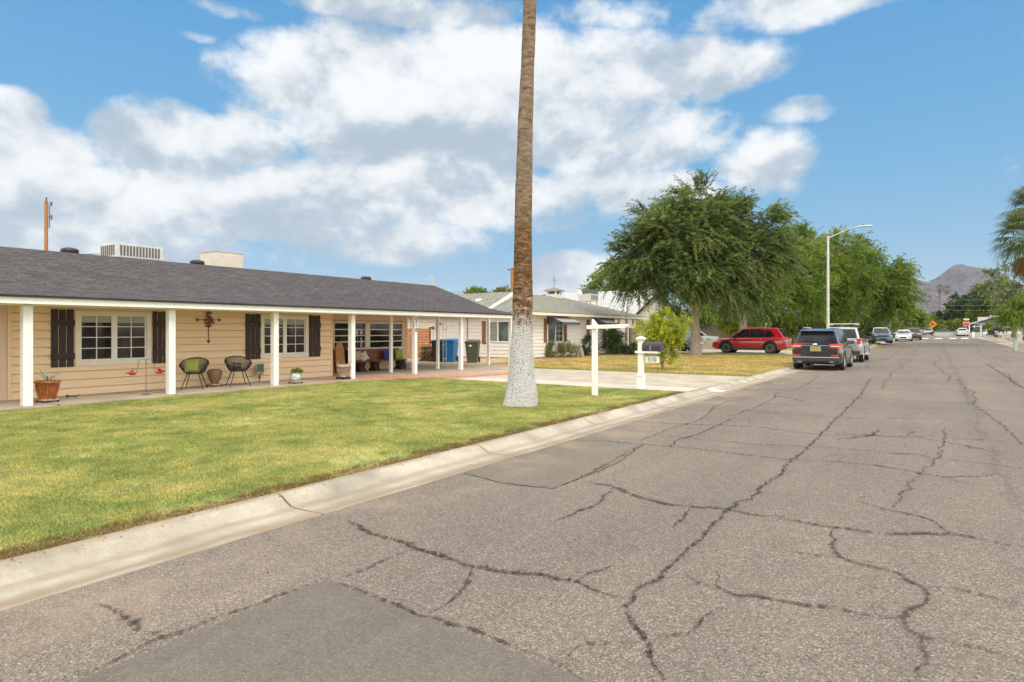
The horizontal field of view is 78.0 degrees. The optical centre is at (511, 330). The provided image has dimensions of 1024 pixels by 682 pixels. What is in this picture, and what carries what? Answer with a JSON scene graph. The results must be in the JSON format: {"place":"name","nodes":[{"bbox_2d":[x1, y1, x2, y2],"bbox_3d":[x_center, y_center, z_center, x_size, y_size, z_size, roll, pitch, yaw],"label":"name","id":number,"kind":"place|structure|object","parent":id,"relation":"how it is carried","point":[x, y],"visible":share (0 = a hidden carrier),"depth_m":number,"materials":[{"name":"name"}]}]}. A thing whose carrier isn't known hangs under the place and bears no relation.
{"place":"outdoors","nodes":[
{"label":"outdoors","id":0,"kind":"place"},
{"bbox_2d":[0,378,684,559],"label":"lawn","id":1,"kind":"structure","parent":0,"point":[220,503],"depth_m":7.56,"materials":[{"name":"plant"}]},
{"bbox_2d":[0,394,667,562],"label":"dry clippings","id":2,"kind":"object","parent":1,"relation":"on","point":[315,482],"visible":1,"depth_m":6.04,"materials":[{"name":"brown plant"}]},
{"bbox_2d":[503,0,537,406],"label":"palm tree","id":3,"kind":"object","parent":1,"relation":"on","point":[521,389],"visible":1,"depth_m":12.70,"materials":[{"name":"brown plant"}]},
{"bbox_2d":[586,319,628,395],"bbox_3d":[2.230,0.616,14.584,1.069,1.787,0.153,0,0,34],"label":"sign post","id":4,"kind":"object","parent":1,"relation":"on","point":[594,326],"visible":0.97,"depth_m":14.75,"materials":[{"name":"white paint"}]},
{"bbox_2d":[635,336,663,388],"bbox_3d":[3.551,0.823,16.378,0.705,1.375,0.225,0,0,34],"label":"letter box","id":5,"kind":"object","parent":1,"relation":"on","point":[657,348],"visible":1,"depth_m":16.39,"materials":[{"name":"white paint"}]},
{"bbox_2d":[309,372,508,379],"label":"painted walk","id":6,"kind":"structure","parent":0,"point":[435,376],"depth_m":20.41,"materials":[{"name":"red paint"}]},
{"bbox_2d":[336,359,351,379],"bbox_3d":[-5.164,1.145,19.409,0.653,0.667,0.536,0,0,-37],"label":"potted agave","id":7,"kind":"object","parent":6,"relation":"on","point":[343,369],"visible":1,"depth_m":19.21,"materials":[{"name":"ceramic"}]},
{"bbox_2d":[355,362,508,375],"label":"carport floor","id":8,"kind":"structure","parent":0,"point":[426,368],"depth_m":24.26,"materials":[{"name":"concrete"}]},
{"bbox_2d":[355,348,406,371],"bbox_3d":[-5.024,1.080,23.768,0.460,0.800,2.580,0,0,34],"label":"wooden bench","id":9,"kind":"object","parent":8,"relation":"on","point":[378,354],"visible":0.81,"depth_m":23.66,"materials":[{"name":"brown wood"}]},
{"bbox_2d":[395,350,402,358],"bbox_3d":[-4.393,0.915,24.623,0.140,0.360,0.400,-14,-12,33],"label":"cushion","id":10,"kind":"object","parent":9,"relation":"on","point":[399,354],"visible":1,"depth_m":24.54,"materials":[{"name":"fabric"}]},
{"bbox_2d":[0,335,1023,681],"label":"road","id":11,"kind":"structure","parent":0,"point":[460,517],"depth_m":4.52,"materials":[{"name":"grey asphalt"}]},
{"bbox_2d":[75,580,594,681],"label":"road patch","id":12,"kind":"object","parent":11,"relation":"on","point":[291,637],"visible":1,"depth_m":3.13,"materials":[{"name":"grey asphalt"}]},
{"bbox_2d":[76,365,1023,679],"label":"road cracks","id":13,"kind":"object","parent":11,"relation":"on","point":[650,651],"visible":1,"depth_m":4.04,"materials":[{"name":"black asphalt"}]},
{"bbox_2d":[464,439,642,488],"bbox_3d":[0.695,1.595,7.864,1.220,0.001,2.950,0,0,34],"label":"road patch","id":14,"kind":"object","parent":11,"relation":"on","point":[557,465],"visible":1,"depth_m":7.60,"materials":[{"name":"grey asphalt"}]},
{"bbox_2d":[475,339,1023,510],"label":"road cracks","id":15,"kind":"object","parent":11,"relation":"on","point":[854,407],"visible":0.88,"depth_m":11.95,"materials":[{"name":"black asphalt"}]},
{"bbox_2d":[791,327,854,369],"bbox_3d":[13.559,0.745,27.462,2.190,1.795,4.825,0,0,34],"label":"parked suv","id":16,"kind":"object","parent":11,"relation":"on","point":[813,346],"visible":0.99,"depth_m":25.68,"materials":[{"name":"paint"}]},
{"bbox_2d":[826,323,870,361],"bbox_3d":[17.968,0.631,34.063,2.260,2.032,4.890,0,0,34],"label":"parked suv","id":17,"kind":"object","parent":11,"relation":"on","point":[861,348],"visible":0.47,"depth_m":32.13,"materials":[{"name":"silver metal"}]},
{"bbox_2d":[868,327,892,342],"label":"parked suv","id":18,"kind":"object","parent":11,"relation":"on","point":[876,334],"visible":0.91,"depth_m":66.53,"materials":[{"name":"blue paint"}]},
{"bbox_2d":[894,330,912,340],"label":"parked car","id":19,"kind":"object","parent":11,"relation":"on","point":[903,335],"visible":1,"depth_m":80.54,"materials":[{"name":"paint"}]},
{"bbox_2d":[907,328,922,339],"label":"parked suv","id":20,"kind":"object","parent":11,"relation":"on","point":[916,332],"visible":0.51,"depth_m":88.76,"materials":[{"name":"black paint"}]},
{"bbox_2d":[934,332,979,335],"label":"wall","id":21,"kind":"structure","parent":11,"relation":"on","point":[950,333],"depth_m":125.70,"materials":[{"name":"beige concrete"}]},
{"bbox_2d":[955,328,968,335],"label":"parked car","id":22,"kind":"object","parent":11,"relation":"on","point":[960,331],"visible":0.88,"depth_m":122.19,"materials":[{"name":"paint"}]},
{"bbox_2d":[1014,341,1023,351],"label":"utility cabinet","id":23,"kind":"object","parent":11,"relation":"on","point":[1018,346],"visible":1,"depth_m":45.84,"materials":[{"name":"beige metal"}]},
{"bbox_2d":[0,0,1023,314],"label":"sky","id":24,"kind":"structure","parent":0,"point":[375,139],"materials":[{"name":"blue"}]},
{"bbox_2d":[408,351,618,363],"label":"yard dirt","id":25,"kind":"structure","parent":0,"point":[483,360],"depth_m":31.26,"materials":[{"name":"beige soil"}]},
{"bbox_2d":[408,327,430,357],"bbox_3d":[-5.803,0.665,35.192,3.315,1.750,0.119,0,0,34],"label":"cedar fence","id":26,"kind":"object","parent":25,"relation":"on","point":[422,333],"visible":0.23,"depth_m":34.60,"materials":[{"name":"brown wood"}]},
{"bbox_2d":[418,345,432,360],"bbox_3d":[-4.177,1.143,31.771,0.954,0.822,0.729,0,0,34],"label":"firewood stack","id":27,"kind":"object","parent":25,"relation":"on","point":[426,353],"visible":0.81,"depth_m":31.57,"materials":[{"name":"brown wood"}]},
{"bbox_2d":[431,339,442,361],"bbox_3d":[-3.514,0.957,31.091,0.671,1.107,0.916,0,0,19],"label":"rubbish bin","id":28,"kind":"object","parent":25,"relation":"on","point":[433,343],"visible":0.22,"depth_m":30.76,"materials":[{"name":"black plastic"}]},
{"bbox_2d":[441,338,457,361],"bbox_3d":[-3.025,0.941,30.953,0.694,1.149,0.945,0,0,14],"label":"recycling bin","id":29,"kind":"object","parent":25,"relation":"on","point":[449,349],"visible":0.85,"depth_m":30.61,"materials":[{"name":"blue plastic"}]},
{"bbox_2d":[465,340,480,361],"bbox_3d":[-1.876,0.965,30.329,0.660,1.086,0.902,0,0,6],"label":"rubbish bin","id":30,"kind":"object","parent":25,"relation":"on","point":[472,349],"visible":0.97,"depth_m":29.98,"materials":[{"name":"green plastic"}]},
{"bbox_2d":[408,280,646,357],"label":"white house","id":31,"kind":"structure","parent":25,"relation":"on","point":[557,317],"depth_m":37.39,"materials":[{"name":"paint"}]},
{"bbox_2d":[485,321,507,342],"bbox_3d":[-0.779,0.040,35.393,1.697,1.220,0.085,0,0,34],"label":"window","id":32,"kind":"structure","parent":31,"relation":"in","point":[498,329],"depth_m":35.35,"materials":[{"name":"white glass"}]},
{"bbox_2d":[547,322,563,342],"bbox_3d":[2.542,0.000,37.192,0.090,1.360,1.929,0,0,34],"label":"window","id":33,"kind":"structure","parent":31,"relation":"in","point":[554,330],"depth_m":37.15,"materials":[{"name":"white glass"}]},
{"bbox_2d":[534,352,637,358],"bbox_3d":[5.819,1.555,39.406,2.900,0.100,14.000,0,0,34],"label":"gravel bed","id":34,"kind":"object","parent":25,"relation":"on","point":[574,356],"visible":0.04,"depth_m":35.75,"materials":[{"name":"beige gravel"}]},
{"bbox_2d":[544,337,579,356],"bbox_3d":[2.773,0.990,36.190,2.354,1.256,1.418,0,0,-2],"label":"shrub","id":35,"kind":"object","parent":34,"relation":"on","point":[559,348],"visible":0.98,"depth_m":36.14,"materials":[{"name":"green plant"}]},
{"bbox_2d":[580,333,600,355],"bbox_3d":[4.658,0.853,38.452,1.506,1.527,1.192,0,0,34],"label":"shrub","id":36,"kind":"object","parent":34,"relation":"on","point":[586,340],"visible":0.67,"depth_m":38.42,"materials":[{"name":"green plant"}]},
{"bbox_2d":[598,328,637,354],"bbox_3d":[6.874,0.631,40.015,2.704,1.972,1.780,0,0,-10],"label":"shrub","id":37,"kind":"object","parent":34,"relation":"on","point":[614,337],"visible":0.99,"depth_m":39.71,"materials":[{"name":"green plant"}]},
{"bbox_2d":[459,377,699,391],"bbox_3d":[1.653,1.576,18.119,7.220,0.140,1.130,0,0,34],"label":"driveway apron","id":38,"kind":"object","parent":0,"point":[680,389],"visible":0.46,"depth_m":17.76,"materials":[{"name":"beige concrete"}]},
{"bbox_2d":[448,368,743,391],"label":"driveway","id":39,"kind":"structure","parent":0,"point":[668,380],"depth_m":20.48,"materials":[{"name":"concrete"}]},
{"bbox_2d":[475,352,792,376],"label":"dry lawn","id":40,"kind":"structure","parent":0,"point":[672,367],"depth_m":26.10,"materials":[{"name":"plant"}]},
{"bbox_2d":[575,344,583,356],"bbox_3d":[3.904,1.162,36.311,0.577,0.770,0.315,0,0,34],"label":"tree stump","id":41,"kind":"object","parent":40,"relation":"on","point":[580,353],"visible":0.76,"depth_m":36.23,"materials":[{"name":"beige plant"}]},
{"bbox_2d":[631,306,693,369],"bbox_3d":[5.767,0.323,24.360,2.362,2.590,1.944,0,0,34],"label":"leafy bush","id":42,"kind":"object","parent":40,"relation":"on","point":[666,335],"visible":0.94,"depth_m":24.19,"materials":[{"name":"green plant"}]},
{"bbox_2d":[588,168,811,354],"bbox_3d":[11.601,-4.138,38.929,13.656,11.576,8.229,0,0,11],"label":"drooping tree","id":43,"kind":"object","parent":40,"relation":"on","point":[703,262],"visible":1,"depth_m":37.75,"materials":[{"name":"green plant"}]},
{"bbox_2d":[668,349,791,354],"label":"neighbour driveway","id":44,"kind":"structure","parent":0,"point":[742,351],"depth_m":45.55,"materials":[{"name":"concrete"}]},
{"bbox_2d":[670,328,703,350],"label":"parked suv","id":45,"kind":"object","parent":44,"relation":"on","point":[686,347],"visible":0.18,"depth_m":46.12,"materials":[{"name":"blue paint"}]},
{"bbox_2d":[712,327,791,353],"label":"parked suv","id":46,"kind":"object","parent":44,"relation":"on","point":[771,340],"visible":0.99,"depth_m":41.97,"materials":[{"name":"red paint"}]},
{"bbox_2d":[781,338,893,350],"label":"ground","id":47,"kind":"structure","parent":0,"point":[869,343],"depth_m":67.58,"materials":[{"name":"plant"}]},
{"bbox_2d":[562,290,679,345],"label":"white roofed house","id":48,"kind":"structure","parent":47,"relation":"on","point":[607,300],"depth_m":58.73,"materials":[{"name":"paint"}]},
{"bbox_2d":[579,289,598,304],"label":"rooftop cooler","id":49,"kind":"object","parent":48,"relation":"on","point":[589,295],"visible":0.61,"depth_m":54.45,"materials":[{"name":"metal"}]},
{"bbox_2d":[676,340,720,349],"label":"wall","id":50,"kind":"structure","parent":47,"relation":"on","point":[707,344],"depth_m":50.30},
{"bbox_2d":[700,331,718,339],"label":"parked car","id":51,"kind":"object","parent":47,"relation":"on","point":[704,336],"visible":0.09,"depth_m":56.41,"materials":[{"name":"paint"}]},
{"bbox_2d":[674,297,779,331],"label":"broadleaf tree","id":52,"kind":"object","parent":47,"relation":"on","point":[680,310],"visible":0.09,"depth_m":63.12,"materials":[{"name":"green plant"}]},
{"bbox_2d":[712,310,758,337],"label":"broadleaf tree","id":53,"kind":"object","parent":47,"relation":"on","point":[731,329],"visible":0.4,"depth_m":61.77,"materials":[{"name":"green plant"}]},
{"bbox_2d":[674,306,798,340],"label":"stucco house","id":54,"kind":"structure","parent":47,"relation":"on","point":[713,331],"depth_m":63.45,"materials":[{"name":"grey paint"}]},
{"bbox_2d":[679,219,843,330],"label":"broadleaf tree","id":55,"kind":"object","parent":47,"relation":"on","point":[815,302],"visible":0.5,"depth_m":54.03,"materials":[{"name":"green plant"}]},
{"bbox_2d":[788,317,886,341],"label":"shrub","id":56,"kind":"object","parent":47,"relation":"on","point":[867,331],"visible":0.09,"depth_m":69.47,"materials":[{"name":"green plant"}]},
{"bbox_2d":[826,224,872,326],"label":"street lamp","id":57,"kind":"object","parent":47,"relation":"on","point":[828,303],"visible":0.58,"depth_m":46.52,"materials":[{"name":"metal"}]},
{"bbox_2d":[858,308,930,332],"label":"broadleaf tree","id":58,"kind":"object","parent":47,"relation":"on","point":[921,319],"visible":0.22,"depth_m":98.97,"materials":[{"name":"green plant"}]},
{"bbox_2d":[882,319,908,337],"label":"shrub","id":59,"kind":"object","parent":47,"relation":"on","point":[892,329],"visible":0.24,"depth_m":95.36,"materials":[{"name":"green plant"}]},
{"bbox_2d":[811,264,1023,329],"bbox_3d":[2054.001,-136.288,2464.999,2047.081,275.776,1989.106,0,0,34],"label":"mountain","id":60,"kind":"structure","parent":0,"point":[960,279],"depth_m":2435.74,"materials":[{"name":"grey stone"}]},
{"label":"yard dirt","id":61,"kind":"structure","parent":0,"visible":0},
{"bbox_2d":[463,285,495,293],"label":"broadleaf tree","id":62,"kind":"object","parent":61,"relation":"on","point":[475,290],"visible":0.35,"depth_m":61.74,"materials":[{"name":"green plant"}]},
{"bbox_3d":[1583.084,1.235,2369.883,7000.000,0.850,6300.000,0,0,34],"label":"ground","id":63,"kind":"structure","parent":0,"visible":0},
{"bbox_2d":[44,197,51,250],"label":"utility pole","id":64,"kind":"object","parent":63,"relation":"on","point":[46,203],"visible":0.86,"depth_m":40.13,"materials":[{"name":"brown wood"}]},
{"bbox_2d":[0,338,894,611],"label":"kerb","id":65,"kind":"structure","parent":63,"relation":"on","point":[40,575],"depth_m":5.46,"materials":[{"name":"concrete"}]},
{"bbox_2d":[491,285,509,292],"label":"broadleaf tree","id":66,"kind":"object","parent":63,"relation":"on","point":[504,289],"visible":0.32,"depth_m":69.65,"materials":[{"name":"green plant"}]},
{"bbox_2d":[507,268,513,291],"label":"utility pole","id":67,"kind":"object","parent":63,"relation":"on","point":[511,281],"visible":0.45,"depth_m":63.86,"materials":[{"name":"brown wood"}]},
{"bbox_2d":[577,255,651,290],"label":"broadleaf tree","id":68,"kind":"object","parent":63,"relation":"on","point":[596,285],"visible":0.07,"depth_m":71.22,"materials":[{"name":"green plant"}]},
{"bbox_2d":[899,306,931,330],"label":"broadleaf tree","id":69,"kind":"object","parent":63,"relation":"on","point":[929,321],"visible":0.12,"depth_m":133.54,"materials":[{"name":"green plant"}]},
{"bbox_2d":[922,315,940,334],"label":"broadleaf tree","id":70,"kind":"object","parent":63,"relation":"on","point":[934,318],"visible":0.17,"depth_m":158.29,"materials":[{"name":"green plant"}]},
{"bbox_2d":[921,320,971,333],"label":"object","id":71,"kind":"object","parent":63,"relation":"on","point":[950,329],"visible":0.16,"depth_m":159.06,"materials":[{"name":"green plant"}]},
{"bbox_2d":[937,318,963,330],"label":"shrub","id":72,"kind":"object","parent":63,"relation":"on","point":[955,323],"visible":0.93,"depth_m":155.85,"materials":[{"name":"green plant"}]},
{"bbox_2d":[929,289,994,323],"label":"broadleaf tree","id":73,"kind":"object","parent":63,"relation":"on","point":[955,309],"visible":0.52,"depth_m":169.05,"materials":[{"name":"green plant"}]},
{"bbox_2d":[964,307,990,324],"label":"broadleaf tree","id":74,"kind":"object","parent":63,"relation":"on","point":[971,315],"visible":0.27,"depth_m":152.30,"materials":[{"name":"green plant"}]},
{"bbox_2d":[963,316,1003,331],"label":"blue grey house","id":75,"kind":"structure","parent":63,"relation":"on","point":[981,322],"depth_m":125.21,"materials":[{"name":"paint"}]},
{"bbox_2d":[964,292,1016,318],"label":"broadleaf tree","id":76,"kind":"object","parent":63,"relation":"on","point":[978,302],"visible":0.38,"depth_m":149.71,"materials":[{"name":"green plant"}]},
{"bbox_2d":[975,337,1013,347],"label":"kerb","id":77,"kind":"structure","parent":63,"relation":"on","point":[1004,343],"depth_m":71.13,"materials":[{"name":"concrete"}]},
{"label":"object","id":78,"kind":"structure","parent":0,"visible":0},
{"bbox_2d":[982,321,995,331],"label":"shrub","id":79,"kind":"object","parent":78,"relation":"on","point":[987,325],"visible":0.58,"depth_m":107.70,"materials":[{"name":"green plant"}]},
{"bbox_2d":[967,261,1023,337],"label":"broadleaf tree","id":80,"kind":"object","parent":78,"relation":"on","point":[1000,280],"visible":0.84,"depth_m":81.89,"materials":[{"name":"green plant"}]},
{"bbox_2d":[986,325,1004,337],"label":"shrub","id":81,"kind":"object","parent":78,"relation":"on","point":[991,332],"visible":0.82,"depth_m":85.91,"materials":[{"name":"brown plant"}]},
{"bbox_2d":[982,327,1021,336],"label":"wall","id":82,"kind":"structure","parent":78,"relation":"on","point":[984,333],"depth_m":92.53,"materials":[{"name":"paint"}]},
{"bbox_2d":[984,207,1023,282],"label":"fan palm","id":83,"kind":"object","parent":78,"relation":"on","point":[1016,221],"visible":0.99,"depth_m":58.04,"materials":[{"name":"green plant"}]},
{"bbox_2d":[985,334,1022,339],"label":"wall","id":84,"kind":"structure","parent":78,"relation":"on","point":[1007,336],"depth_m":88.58,"materials":[{"name":"beige concrete"}]},
{"bbox_2d":[991,337,1016,340],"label":"wall","id":85,"kind":"structure","parent":78,"relation":"on","point":[996,338],"depth_m":82.24,"materials":[{"name":"beige concrete"}]},
{"bbox_2d":[985,289,1023,340],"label":"broadleaf tree","id":86,"kind":"object","parent":78,"relation":"on","point":[1014,308],"visible":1,"depth_m":73.84,"materials":[{"name":"green plant"}]},
{"bbox_2d":[992,185,1023,237],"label":"fan palm","id":87,"kind":"object","parent":78,"relation":"on","point":[1019,201],"visible":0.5,"depth_m":62.61,"materials":[{"name":"green plant"}]},
{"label":"yard dirt","id":88,"kind":"structure","parent":0,"visible":0},
{"bbox_2d":[0,373,400,410],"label":"porch floor","id":89,"kind":"structure","parent":88,"relation":"on","point":[81,399],"depth_m":15.18,"materials":[{"name":"concrete"}]},
{"bbox_2d":[33,370,60,402],"bbox_3d":[-9.601,1.128,13.117,0.728,0.701,0.623,0,0,34],"label":"potted agave","id":90,"kind":"object","parent":89,"relation":"on","point":[47,388],"visible":1,"depth_m":13.03,"materials":[{"name":"ceramic"}]},
{"bbox_2d":[125,359,165,394],"bbox_3d":[-8.484,1.062,14.653,0.220,0.835,0.921,0,0,34],"label":"bird stake","id":91,"kind":"object","parent":89,"relation":"on","point":[159,371],"visible":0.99,"depth_m":14.60,"materials":[{"name":"red metal"}]},
{"bbox_2d":[179,357,208,389],"bbox_3d":[-8.086,1.081,16.100,0.696,0.806,0.563,0,0,-14],"label":"wicker chair","id":92,"kind":"object","parent":89,"relation":"on","point":[202,368],"visible":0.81,"depth_m":16.11,"materials":[{"name":"black metal"}]},
{"bbox_2d":[184,359,198,372],"bbox_3d":[-8.083,0.880,15.953,0.340,0.340,0.120,0,-12,-26],"label":"cushion","id":93,"kind":"object","parent":92,"relation":"on","point":[191,365],"visible":1,"depth_m":15.91,"materials":[{"name":"green fabric"}]},
{"bbox_2d":[206,369,222,386],"bbox_3d":[-7.957,1.252,16.914,0.380,0.454,0.377,0,0,34],"label":"woven urn","id":94,"kind":"object","parent":89,"relation":"on","point":[214,376],"visible":0.98,"depth_m":16.80,"materials":[{"name":"wicker"}]},
{"bbox_2d":[224,356,251,386],"bbox_3d":[-7.411,1.081,17.089,0.696,0.806,0.563,0,0,-38],"label":"wicker chair","id":95,"kind":"object","parent":89,"relation":"on","point":[241,369],"visible":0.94,"depth_m":17.17,"materials":[{"name":"black metal"}]},
{"bbox_2d":[255,364,263,381],"bbox_3d":[-7.328,1.220,18.357,0.120,0.520,0.240,0,0,34],"label":"meter box","id":96,"kind":"object","parent":89,"relation":"on","point":[259,369],"visible":1,"depth_m":18.32,"materials":[{"name":"metal"}]},
{"bbox_2d":[288,368,303,383],"bbox_3d":[-6.083,1.247,17.855,0.353,0.463,0.431,0,0,34],"label":"potted succulent","id":97,"kind":"object","parent":89,"relation":"on","point":[295,375],"visible":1,"depth_m":17.75,"materials":[{"name":"white ceramic"}]},
{"bbox_2d":[335,342,344,372],"bbox_3d":[-6.093,0.933,22.397,0.040,1.100,0.360,-8,-5,39],"label":"wood panel","id":98,"kind":"object","parent":89,"relation":"on","point":[339,353],"visible":0.82,"depth_m":22.38,"materials":[{"name":"brown wood"}]},
{"bbox_2d":[0,246,512,405],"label":"tan house","id":99,"kind":"structure","parent":88,"relation":"on","point":[82,324],"depth_m":16.65,"materials":[{"name":"paint"}]},
{"bbox_2d":[74,310,150,365],"bbox_3d":[-9.623,0.170,15.295,0.085,1.290,1.698,0,0,34],"label":"window","id":100,"kind":"structure","parent":99,"relation":"in","point":[101,337],"depth_m":15.24,"materials":[{"name":"clear glass"}]},
{"bbox_2d":[100,243,162,260],"bbox_3d":[-11.787,-2.067,19.614,1.008,1.120,1.399,0,0,34],"label":"air conditioner","id":101,"kind":"object","parent":99,"relation":"on","point":[124,250],"visible":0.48,"depth_m":19.19,"materials":[{"name":"metal"}]},
{"bbox_2d":[196,311,219,342],"bbox_3d":[-8.270,-0.139,17.245,0.054,0.974,0.780,0,0,34],"label":"wall cross","id":102,"kind":"object","parent":99,"relation":"attached to","point":[211,320],"depth_m":17.24,"materials":[{"name":"orange metal"}]},
{"bbox_2d":[199,251,242,267],"bbox_3d":[-10.014,-2.210,21.825,0.940,0.950,1.075,0,0,34],"label":"evaporative cooler","id":103,"kind":"object","parent":99,"relation":"on","point":[223,258],"visible":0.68,"depth_m":21.47,"materials":[{"name":"beige metal"}]},
{"bbox_2d":[260,315,308,358],"bbox_3d":[-6.939,0.170,19.313,0.085,1.290,1.705,0,0,34],"label":"window","id":104,"kind":"structure","parent":99,"relation":"in","point":[293,330],"depth_m":19.44,"materials":[{"name":"clear glass"}]},
{"bbox_2d":[333,321,403,349],"bbox_3d":[-5.441,0.185,24.255,0.085,1.090,3.640,0,0,34],"label":"window","id":105,"kind":"structure","parent":99,"relation":"in","point":[379,331],"depth_m":24.42,"materials":[{"name":"clear glass"}]},
{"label":"green lawn","id":106,"kind":"structure","parent":0,"visible":0},
{"bbox_2d":[777,316,863,342],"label":"shrub","id":107,"kind":"object","parent":106,"relation":"on","point":[787,331],"visible":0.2,"depth_m":65.16,"materials":[{"name":"green plant"}]},
{"bbox_2d":[777,224,890,331],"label":"broadleaf tree","id":108,"kind":"object","parent":106,"relation":"on","point":[842,267],"visible":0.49,"depth_m":58.34,"materials":[{"name":"green plant"}]},
{"bbox_2d":[800,243,932,333],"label":"broadleaf tree","id":109,"kind":"object","parent":106,"relation":"on","point":[896,297],"visible":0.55,"depth_m":62.69,"materials":[{"name":"green plant"}]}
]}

